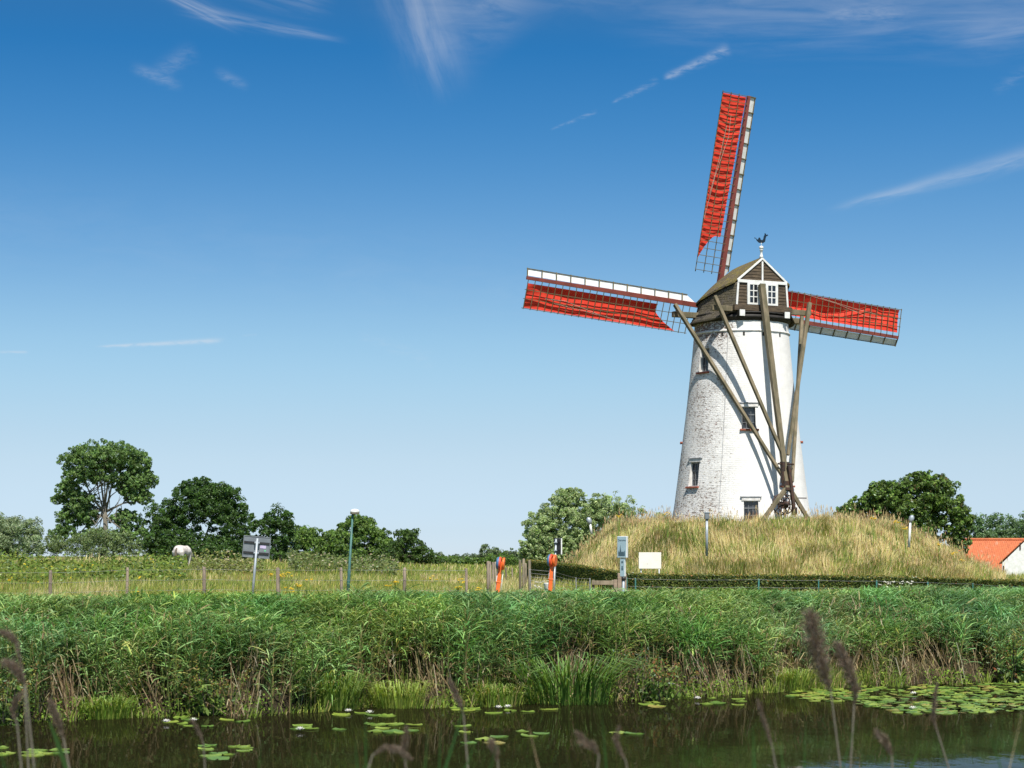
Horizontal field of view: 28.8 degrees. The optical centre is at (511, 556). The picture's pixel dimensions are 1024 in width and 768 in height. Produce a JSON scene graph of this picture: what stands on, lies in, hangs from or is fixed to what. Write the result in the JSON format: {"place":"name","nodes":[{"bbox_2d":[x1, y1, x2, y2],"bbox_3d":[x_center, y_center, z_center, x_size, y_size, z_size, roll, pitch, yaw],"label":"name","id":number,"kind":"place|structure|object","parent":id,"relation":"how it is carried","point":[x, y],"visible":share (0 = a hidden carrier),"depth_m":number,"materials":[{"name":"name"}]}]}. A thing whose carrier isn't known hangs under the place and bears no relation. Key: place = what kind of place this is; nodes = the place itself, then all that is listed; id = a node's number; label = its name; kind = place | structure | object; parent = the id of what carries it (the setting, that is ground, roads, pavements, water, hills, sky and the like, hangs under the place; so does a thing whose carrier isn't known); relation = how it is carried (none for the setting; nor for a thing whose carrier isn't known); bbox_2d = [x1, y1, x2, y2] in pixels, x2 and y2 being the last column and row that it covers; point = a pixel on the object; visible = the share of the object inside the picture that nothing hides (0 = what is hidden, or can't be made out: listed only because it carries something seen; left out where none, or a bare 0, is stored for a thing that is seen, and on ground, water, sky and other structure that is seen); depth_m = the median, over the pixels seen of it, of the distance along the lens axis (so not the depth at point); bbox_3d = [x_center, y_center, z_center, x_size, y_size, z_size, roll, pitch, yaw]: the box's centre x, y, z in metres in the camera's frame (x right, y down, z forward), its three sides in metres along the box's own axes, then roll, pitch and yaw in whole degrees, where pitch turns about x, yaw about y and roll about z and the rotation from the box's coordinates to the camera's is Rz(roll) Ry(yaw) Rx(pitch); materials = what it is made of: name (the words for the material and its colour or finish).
{"place":"outdoors","nodes":[
{"label":"outdoors","id":0,"kind":"place"},
{"bbox_2d":[0,681,1023,767],"bbox_3d":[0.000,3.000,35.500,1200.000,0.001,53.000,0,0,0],"label":"water","id":1,"kind":"structure","parent":0,"point":[689,732],"depth_m":32.93,"materials":[{"name":"black liquid"}]},
{"bbox_2d":[0,655,44,725],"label":"dock plant","id":2,"kind":"object","parent":1,"relation":"in","point":[3,718],"visible":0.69,"depth_m":35.28,"materials":[{"name":"green plant"}]},
{"bbox_2d":[21,753,44,756],"bbox_3d":[-7.191,2.987,29.926,0.342,0.034,0.364,1,-2,9],"label":"lily pad","id":3,"kind":"object","parent":1,"relation":"on","point":[35,755],"visible":0.77,"depth_m":29.82,"materials":[{"name":"green plant"}]},
{"bbox_2d":[199,754,221,756],"bbox_3d":[-4.523,2.990,29.859,0.346,0.034,0.326,0,0,-9],"label":"lily pad","id":4,"kind":"object","parent":1,"relation":"on","point":[209,755],"visible":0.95,"depth_m":29.86,"materials":[{"name":"green plant"}]},
{"bbox_2d":[206,756,228,759],"bbox_3d":[-4.351,2.988,29.442,0.345,0.034,0.369,2,4,-1],"label":"lily pad","id":5,"kind":"object","parent":1,"relation":"on","point":[218,758],"visible":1,"depth_m":29.43,"materials":[{"name":"green plant"}]},
{"bbox_2d":[208,751,227,753],"bbox_3d":[-4.459,2.986,30.223,0.295,0.034,0.316,1,-1,-15],"label":"lily pad","id":6,"kind":"object","parent":1,"relation":"on","point":[225,752],"visible":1,"depth_m":30.15,"materials":[{"name":"green plant"}]},
{"bbox_2d":[292,724,312,726],"bbox_3d":[-3.704,2.986,35.181,0.367,0.034,0.346,0,2,25],"label":"lily pad","id":7,"kind":"object","parent":1,"relation":"on","point":[300,725],"visible":0.97,"depth_m":35.14,"materials":[{"name":"green plant"}]},
{"bbox_2d":[367,723,386,725],"bbox_3d":[-2.378,2.984,35.321,0.365,0.034,0.344,0,-1,-37],"label":"lily pad","id":8,"kind":"object","parent":1,"relation":"on","point":[380,724],"visible":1,"depth_m":35.25,"materials":[{"name":"green plant"}]},
{"bbox_2d":[382,729,402,732],"bbox_3d":[-2.038,2.980,33.870,0.378,0.034,0.353,2,3,37],"label":"lily pad","id":9,"kind":"object","parent":1,"relation":"on","point":[390,731],"visible":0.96,"depth_m":33.86,"materials":[{"name":"green plant"}]},
{"bbox_2d":[359,679,442,708],"bbox_3d":[-2.196,2.743,39.354,1.933,0.589,1.641,0,0,0],"label":"grass tussock","id":10,"kind":"object","parent":1,"relation":"on","point":[407,699],"depth_m":39.20,"materials":[{"name":"plant"}]},
{"bbox_2d":[461,681,534,706],"bbox_3d":[-0.382,2.777,39.828,1.724,0.519,1.299,0,0,0],"label":"grass tussock","id":11,"kind":"object","parent":1,"relation":"on","point":[509,691],"depth_m":39.62,"materials":[{"name":"plant"}]},
{"bbox_2d":[490,735,508,737],"bbox_3d":[-0.222,2.984,32.980,0.324,0.034,0.303,-3,1,-33],"label":"lily pad","id":12,"kind":"object","parent":1,"relation":"on","point":[501,736],"visible":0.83,"depth_m":32.94,"materials":[{"name":"green plant"}]},
{"bbox_2d":[0,582,1023,723],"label":"reeds","id":13,"kind":"object","parent":1,"relation":"on","point":[467,620],"visible":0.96,"depth_m":41.05,"materials":[{"name":"green plant"}]},
{"bbox_2d":[472,651,673,704],"bbox_3d":[1.145,2.497,40.589,5.268,1.085,4.224,0,0,0],"label":"sedge tussock","id":14,"kind":"object","parent":1,"relation":"on","point":[564,687],"visible":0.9,"depth_m":40.16,"materials":[{"name":"green plant"}]},
{"bbox_2d":[648,705,664,707],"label":"lily pad","id":15,"kind":"object","parent":1,"relation":"on","point":[654,706],"visible":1,"depth_m":39.52,"materials":[{"name":"yellow plant"}]},
{"bbox_2d":[613,647,707,700],"bbox_3d":[3.078,2.561,41.490,1.817,1.351,1.204,0,0,-38],"label":"dock plant","id":16,"kind":"object","parent":1,"relation":"in","point":[660,684],"visible":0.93,"depth_m":41.30,"materials":[{"name":"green plant"}]},
{"bbox_2d":[787,681,1023,713],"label":"lily leaves","id":17,"kind":"object","parent":1,"relation":"on","point":[892,699],"visible":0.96,"depth_m":41.73,"materials":[{"name":"green plant"}]},
{"bbox_2d":[978,626,1023,682],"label":"dock plant","id":18,"kind":"object","parent":1,"relation":"in","point":[1019,677],"visible":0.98,"depth_m":47.20,"materials":[{"name":"green plant"}]},
{"bbox_2d":[0,0,1023,555],"label":"sky","id":19,"kind":"structure","parent":0,"point":[276,251],"materials":[{"name":"blue"}]},
{"bbox_2d":[2,526,1022,720],"bbox_3d":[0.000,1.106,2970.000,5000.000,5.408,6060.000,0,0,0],"label":"ground","id":20,"kind":"structure","parent":0,"point":[276,700],"depth_m":42.49,"materials":[{"name":"plant"}]},
{"bbox_2d":[0,629,28,767],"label":"reed plume","id":21,"kind":"object","parent":20,"relation":"on","point":[11,637],"visible":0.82,"depth_m":8.40,"materials":[{"name":"brown plant"}]},
{"bbox_2d":[9,690,23,767],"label":"reed plume","id":22,"kind":"object","parent":20,"relation":"on","point":[15,705],"visible":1,"depth_m":8.00,"materials":[{"name":"brown plant"}]},
{"bbox_2d":[0,657,34,767],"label":"reed plume","id":23,"kind":"object","parent":20,"relation":"on","point":[15,670],"visible":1,"depth_m":8.00,"materials":[{"name":"brown plant"}]},
{"bbox_2d":[0,512,44,558],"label":"willow tree","id":24,"kind":"object","parent":20,"relation":"on","point":[12,531],"visible":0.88,"depth_m":208.93,"materials":[{"name":"green plant"}]},
{"bbox_2d":[46,698,69,767],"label":"reed plume","id":25,"kind":"object","parent":20,"relation":"on","point":[52,707],"visible":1,"depth_m":8.19,"materials":[{"name":"brown plant"}]},
{"bbox_2d":[38,525,146,559],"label":"willow shrub","id":26,"kind":"object","parent":20,"relation":"on","point":[117,547],"visible":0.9,"depth_m":199.72,"materials":[{"name":"green plant"}]},
{"bbox_2d":[46,438,158,556],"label":"poplar tree","id":27,"kind":"object","parent":20,"relation":"on","point":[96,463],"visible":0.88,"depth_m":269.08,"materials":[{"name":"green plant"}]},
{"bbox_2d":[63,693,142,719],"bbox_3d":[-7.568,2.800,36.786,1.448,0.476,1.514,0,0,41],"label":"grass tussock","id":28,"kind":"object","parent":20,"relation":"on","point":[102,711],"depth_m":36.58,"materials":[{"name":"plant"}]},
{"bbox_2d":[172,545,192,564],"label":"horse","id":29,"kind":"object","parent":20,"relation":"on","point":[179,550],"visible":0.64,"depth_m":123.75},
{"bbox_2d":[139,476,253,561],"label":"oak tree","id":30,"kind":"object","parent":20,"relation":"on","point":[220,510],"visible":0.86,"depth_m":164.19,"materials":[{"name":"green plant"}]},
{"bbox_2d":[189,717,205,767],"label":"reed plume","id":31,"kind":"object","parent":20,"relation":"on","point":[194,724],"visible":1,"depth_m":8.60,"materials":[{"name":"brown plant"}]},
{"bbox_2d":[0,547,398,586],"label":"meadow weeds","id":32,"kind":"object","parent":20,"relation":"on","point":[243,565],"visible":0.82,"depth_m":112.57,"materials":[{"name":"green plant"}]},
{"bbox_2d":[161,652,266,715],"bbox_3d":[-5.662,2.495,37.600,1.899,1.369,1.161,0,0,-28],"label":"dock plant","id":33,"kind":"object","parent":20,"relation":"on","point":[200,691],"visible":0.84,"depth_m":37.42,"materials":[{"name":"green plant"}]},
{"bbox_2d":[0,567,467,595],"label":"wire fence","id":34,"kind":"object","parent":20,"relation":"on","point":[204,579],"visible":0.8,"depth_m":65.95,"materials":[{"name":"brown wood"}]},
{"bbox_2d":[242,535,270,593],"bbox_3d":[-7.447,0.548,58.051,0.840,2.311,0.186,0,0,-10],"label":"road sign","id":35,"kind":"object","parent":20,"relation":"on","point":[255,547],"visible":1,"depth_m":58.07,"materials":[{"name":"metal"}]},
{"bbox_2d":[242,503,301,562],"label":"oak tree","id":36,"kind":"object","parent":20,"relation":"on","point":[284,523],"visible":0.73,"depth_m":184.64,"materials":[{"name":"green plant"}]},
{"bbox_2d":[283,525,354,560],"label":"thorn tree","id":37,"kind":"object","parent":20,"relation":"on","point":[309,539],"visible":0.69,"depth_m":199.22,"materials":[{"name":"green plant"}]},
{"bbox_2d":[294,670,386,710],"bbox_3d":[-3.389,2.636,38.897,2.209,0.803,1.782,0,0,0],"label":"grass tussock","id":38,"kind":"object","parent":20,"relation":"on","point":[342,689],"depth_m":38.65,"materials":[{"name":"plant"}]},
{"bbox_2d":[346,509,359,594],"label":"lamp post","id":39,"kind":"object","parent":20,"relation":"on","point":[353,512],"visible":0.98,"depth_m":69.96,"materials":[{"name":"metal"}]},
{"bbox_2d":[326,514,393,562],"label":"thorn tree","id":40,"kind":"object","parent":20,"relation":"on","point":[364,527],"visible":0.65,"depth_m":214.38,"materials":[{"name":"green plant"}]},
{"bbox_2d":[365,720,366,767],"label":"green reed","id":41,"kind":"object","parent":20,"relation":"on","point":[365,747],"visible":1,"depth_m":7.38,"materials":[{"name":"green plant"}]},
{"bbox_2d":[368,744,412,767],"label":"reed plume","id":42,"kind":"object","parent":20,"relation":"on","point":[393,749],"visible":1,"depth_m":7.60,"materials":[{"name":"brown plant"}]},
{"bbox_2d":[401,725,409,767],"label":"reed plume","id":43,"kind":"object","parent":20,"relation":"on","point":[405,738],"visible":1,"depth_m":7.60,"materials":[{"name":"brown plant"}]},
{"bbox_2d":[373,528,443,565],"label":"thorn tree","id":44,"kind":"object","parent":20,"relation":"on","point":[400,546],"visible":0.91,"depth_m":204.47,"materials":[{"name":"green plant"}]},
{"bbox_2d":[436,555,464,565],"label":"field shrub","id":45,"kind":"object","parent":20,"relation":"on","point":[452,559],"visible":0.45,"depth_m":234.18,"materials":[{"name":"green plant"}]},
{"bbox_2d":[444,703,465,767],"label":"green reed","id":46,"kind":"object","parent":20,"relation":"on","point":[448,758],"visible":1,"depth_m":6.98,"materials":[{"name":"green plant"}]},
{"bbox_2d":[447,677,468,767],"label":"reed plume","id":47,"kind":"object","parent":20,"relation":"on","point":[456,695],"visible":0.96,"depth_m":8.80,"materials":[{"name":"brown plant"}]},
{"bbox_2d":[457,556,485,565],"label":"field shrub","id":48,"kind":"object","parent":20,"relation":"on","point":[474,560],"visible":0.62,"depth_m":234.34,"materials":[{"name":"green plant"}]},
{"bbox_2d":[78,587,872,634],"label":"verge grass","id":49,"kind":"structure","parent":20,"relation":"on","point":[803,589],"depth_m":79.44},
{"bbox_2d":[478,544,492,557],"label":"distant tree","id":50,"kind":"object","parent":20,"relation":"on","point":[482,552],"visible":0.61,"depth_m":449.21,"materials":[{"name":"green plant"}]},
{"bbox_2d":[487,737,499,767],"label":"reed plume","id":51,"kind":"object","parent":20,"relation":"on","point":[492,744],"visible":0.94,"depth_m":7.79,"materials":[{"name":"brown plant"}]},
{"bbox_2d":[491,547,503,554],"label":"distant tree","id":52,"kind":"object","parent":20,"relation":"on","point":[495,550],"visible":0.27,"depth_m":469.20,"materials":[{"name":"green plant"}]},
{"bbox_2d":[480,552,518,567],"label":"field shrub","id":53,"kind":"object","parent":20,"relation":"on","point":[510,559],"visible":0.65,"depth_m":234.71,"materials":[{"name":"green plant"}]},
{"bbox_2d":[486,561,512,592],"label":"stake fence","id":54,"kind":"object","parent":20,"relation":"on","point":[494,571],"visible":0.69,"depth_m":80.00,"materials":[{"name":"brown wood"}]},
{"bbox_2d":[495,557,504,591],"bbox_3d":[-0.337,0.857,50.002,0.345,1.684,0.338,0,0,0],"label":"lifebuoy stand","id":55,"kind":"object","parent":20,"relation":"on","point":[500,564],"visible":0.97,"depth_m":49.97,"materials":[{"name":"orange plastic"}]},
{"bbox_2d":[502,548,517,561],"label":"distant tree","id":56,"kind":"object","parent":20,"relation":"on","point":[514,552],"visible":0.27,"depth_m":459.48,"materials":[{"name":"green plant"}]},
{"bbox_2d":[0,649,1022,723],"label":"bank grass","id":57,"kind":"structure","parent":20,"relation":"on","point":[364,701],"depth_m":40.54,"materials":[{"name":"plant"}]},
{"bbox_2d":[0,552,1023,598],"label":"meadow grass","id":58,"kind":"structure","parent":20,"relation":"on","point":[477,577],"depth_m":96.42,"materials":[{"name":"plant"}]},
{"bbox_2d":[519,559,530,590],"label":"stake fence","id":59,"kind":"object","parent":20,"relation":"on","point":[522,581],"visible":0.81,"depth_m":73.82,"materials":[{"name":"brown wood"}]},
{"bbox_2d":[547,554,556,593],"bbox_3d":[1.008,0.803,51.006,0.267,1.717,0.338,0,0,18],"label":"lifebuoy stand","id":60,"kind":"object","parent":20,"relation":"on","point":[551,561],"visible":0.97,"depth_m":50.97,"materials":[{"name":"orange plastic"}]},
{"bbox_2d":[553,538,561,590],"bbox_3d":[1.323,0.571,60.023,0.225,2.224,0.370,0,0,-28],"label":"narrow sign","id":61,"kind":"object","parent":20,"relation":"on","point":[557,545],"visible":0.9,"depth_m":59.97,"materials":[{"name":"metal"}]},
{"bbox_2d":[529,569,590,590],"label":"fence","id":62,"kind":"object","parent":20,"relation":"on","point":[530,580],"visible":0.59,"depth_m":66.19,"materials":[{"name":"wood"}]},
{"bbox_2d":[517,487,636,562],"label":"willow tree","id":63,"kind":"object","parent":20,"relation":"on","point":[544,531],"visible":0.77,"depth_m":125.41,"materials":[{"name":"green plant"}]},
{"bbox_2d":[592,580,613,589],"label":"wooden bench","id":64,"kind":"object","parent":20,"relation":"on","point":[594,582],"visible":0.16,"depth_m":65.97,"materials":[{"name":"brown wood"}]},
{"bbox_2d":[602,720,606,767],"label":"green reed","id":65,"kind":"object","parent":20,"relation":"on","point":[604,747],"visible":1,"depth_m":7.78,"materials":[{"name":"green plant"}]},
{"bbox_2d":[612,725,627,767],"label":"reed plume","id":66,"kind":"object","parent":20,"relation":"on","point":[617,743],"visible":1,"depth_m":8.00,"materials":[{"name":"brown plant"}]},
{"bbox_2d":[618,573,621,592],"bbox_3d":[3.403,1.120,63.000,0.124,1.160,0.130,0,0,0],"label":"wooden post","id":67,"kind":"object","parent":20,"relation":"on","point":[619,583],"visible":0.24,"depth_m":62.94,"materials":[{"name":"brown wood"}]},
{"bbox_2d":[573,730,670,767],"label":"reed plume","id":68,"kind":"object","parent":20,"relation":"on","point":[587,743],"visible":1,"depth_m":7.59,"materials":[{"name":"brown plant"}]},
{"bbox_2d":[617,536,627,590],"bbox_3d":[2.891,0.555,52.002,0.270,2.150,0.138,0,0,27],"label":"town sign","id":69,"kind":"object","parent":20,"relation":"on","point":[622,548],"visible":1,"depth_m":51.95,"materials":[{"name":"metal"}]},
{"bbox_2d":[599,491,664,520],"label":"willow sapling","id":70,"kind":"object","parent":20,"relation":"on","point":[616,505],"visible":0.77,"depth_m":123.96,"materials":[{"name":"green plant"}]},
{"bbox_2d":[639,552,660,572],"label":"information board","id":71,"kind":"object","parent":20,"relation":"on","point":[649,560],"visible":0.8,"depth_m":92.98,"materials":[{"name":"white paint"}]},
{"bbox_2d":[523,90,901,522],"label":"windmill","id":72,"kind":"object","parent":20,"relation":"on","point":[741,451],"visible":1,"depth_m":106.00,"materials":[{"name":"brick"}]},
{"bbox_2d":[685,457,702,487],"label":"window","id":73,"kind":"structure","parent":72,"relation":"in","point":[695,466],"depth_m":106.14,"materials":[{"name":"grey glass"}]},
{"bbox_2d":[696,348,709,373],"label":"window","id":74,"kind":"structure","parent":72,"relation":"in","point":[705,363],"depth_m":106.61,"materials":[{"name":"grey glass"}]},
{"bbox_2d":[739,402,758,430],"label":"window","id":75,"kind":"structure","parent":72,"relation":"in","point":[749,407],"depth_m":105.16,"materials":[{"name":"grey glass"}]},
{"bbox_2d":[740,496,761,520],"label":"window","id":76,"kind":"structure","parent":72,"relation":"in","point":[750,504],"depth_m":104.52,"materials":[{"name":"white glass"}]},
{"bbox_2d":[747,282,759,304],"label":"gable window","id":77,"kind":"structure","parent":72,"relation":"in","point":[753,298],"depth_m":105.73,"materials":[{"name":"white paint"}]},
{"bbox_2d":[765,283,777,305],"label":"gable window","id":78,"kind":"structure","parent":72,"relation":"in","point":[771,289],"depth_m":106.22,"materials":[{"name":"white paint"}]},
{"bbox_2d":[753,731,754,767],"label":"green reed","id":79,"kind":"object","parent":20,"relation":"on","point":[753,752],"visible":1,"depth_m":6.98,"materials":[{"name":"green plant"}]},
{"bbox_2d":[756,698,776,767],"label":"reed plume","id":80,"kind":"object","parent":20,"relation":"on","point":[763,718],"visible":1,"depth_m":8.40,"materials":[{"name":"brown plant"}]},
{"bbox_2d":[526,559,1023,591],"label":"hedge","id":81,"kind":"object","parent":20,"relation":"on","point":[644,581],"visible":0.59,"depth_m":84.23,"materials":[{"name":"green plant"}]},
{"bbox_2d":[561,504,1007,579],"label":"mound grass","id":82,"kind":"structure","parent":20,"relation":"on","point":[605,538],"depth_m":101.24,"materials":[{"name":"plant"}]},
{"bbox_2d":[586,517,592,534],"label":"floodlight","id":83,"kind":"object","parent":82,"relation":"on","point":[589,520],"visible":1,"depth_m":102.94,"materials":[{"name":"white paint"}]},
{"bbox_2d":[664,512,669,538],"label":"mound wildflower","id":84,"kind":"object","parent":82,"relation":"on","point":[667,528],"visible":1,"depth_m":100.97,"materials":[{"name":"green plant"}]},
{"bbox_2d":[703,512,709,555],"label":"floodlight","id":85,"kind":"object","parent":82,"relation":"on","point":[706,515],"visible":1,"depth_m":94.94,"materials":[{"name":"metal"}]},
{"bbox_2d":[870,516,875,542],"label":"mound wildflower","id":86,"kind":"object","parent":82,"relation":"on","point":[873,531],"visible":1,"depth_m":101.00,"materials":[{"name":"green plant"}]},
{"bbox_2d":[893,520,901,544],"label":"mound wildflower","id":87,"kind":"object","parent":82,"relation":"on","point":[895,522],"visible":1,"depth_m":101.02,"materials":[{"name":"yellow plant"}]},
{"bbox_2d":[903,526,907,552],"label":"mound wildflower","id":88,"kind":"object","parent":82,"relation":"on","point":[905,538],"visible":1,"depth_m":99.99,"materials":[{"name":"green plant"}]},
{"bbox_2d":[907,515,913,546],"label":"floodlight","id":89,"kind":"object","parent":82,"relation":"on","point":[911,518],"visible":1,"depth_m":99.94,"materials":[{"name":"white paint"}]},
{"bbox_2d":[763,666,818,690],"bbox_3d":[6.265,2.753,44.364,1.669,0.567,1.480,0,0,-38],"label":"grass tussock","id":90,"kind":"object","parent":20,"relation":"on","point":[792,681],"depth_m":44.17,"materials":[{"name":"plant"}]},
{"bbox_2d":[796,600,840,767],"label":"reed plume","id":91,"kind":"object","parent":20,"relation":"on","point":[814,644],"visible":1,"depth_m":8.99,"materials":[{"name":"brown plant"}]},
{"bbox_2d":[628,578,1013,590],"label":"green wire fence","id":92,"kind":"object","parent":20,"relation":"on","point":[795,580],"visible":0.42,"depth_m":70.75,"materials":[{"name":"metal"}]},
{"bbox_2d":[830,639,864,767],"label":"reed plume","id":93,"kind":"object","parent":20,"relation":"on","point":[841,655],"visible":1,"depth_m":9.20,"materials":[{"name":"brown plant"}]},
{"bbox_2d":[842,719,857,767],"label":"green reed","id":94,"kind":"object","parent":20,"relation":"on","point":[848,747],"visible":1,"depth_m":7.58,"materials":[{"name":"green plant"}]},
{"bbox_2d":[873,729,918,767],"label":"reed plume","id":95,"kind":"object","parent":20,"relation":"on","point":[884,741],"visible":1,"depth_m":8.19,"materials":[{"name":"brown plant"}]},
{"bbox_2d":[879,581,913,587],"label":"umbel bush","id":96,"kind":"object","parent":20,"relation":"on","point":[899,583],"visible":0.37,"depth_m":60.03,"materials":[{"name":"white plant"}]},
{"bbox_2d":[833,470,976,554],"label":"walnut tree","id":97,"kind":"object","parent":20,"relation":"on","point":[929,503],"visible":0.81,"depth_m":130.29,"materials":[{"name":"green plant"}]},
{"bbox_2d":[930,681,948,767],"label":"reed plume","id":98,"kind":"object","parent":20,"relation":"on","point":[934,708],"visible":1,"depth_m":9.60,"materials":[{"name":"brown plant"}]},
{"bbox_2d":[969,512,997,537],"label":"background tree","id":99,"kind":"object","parent":20,"relation":"on","point":[984,532],"visible":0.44,"depth_m":239.41,"materials":[{"name":"green plant"}]},
{"bbox_2d":[959,538,1023,574],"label":"house","id":100,"kind":"structure","parent":20,"relation":"on","point":[1010,549],"depth_m":151.14,"materials":[{"name":"tile"}]},
{"bbox_2d":[983,512,1012,537],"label":"background tree","id":101,"kind":"object","parent":20,"relation":"on","point":[998,527],"visible":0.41,"depth_m":244.72,"materials":[{"name":"green plant"}]},
{"bbox_2d":[1002,513,1021,537],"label":"background tree","id":102,"kind":"object","parent":20,"relation":"on","point":[1010,522],"visible":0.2,"depth_m":249.48,"materials":[{"name":"green plant"}]},
{"bbox_2d":[1012,511,1023,537],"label":"background tree","id":103,"kind":"object","parent":20,"relation":"on","point":[1019,531],"visible":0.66,"depth_m":241.95,"materials":[{"name":"green plant"}]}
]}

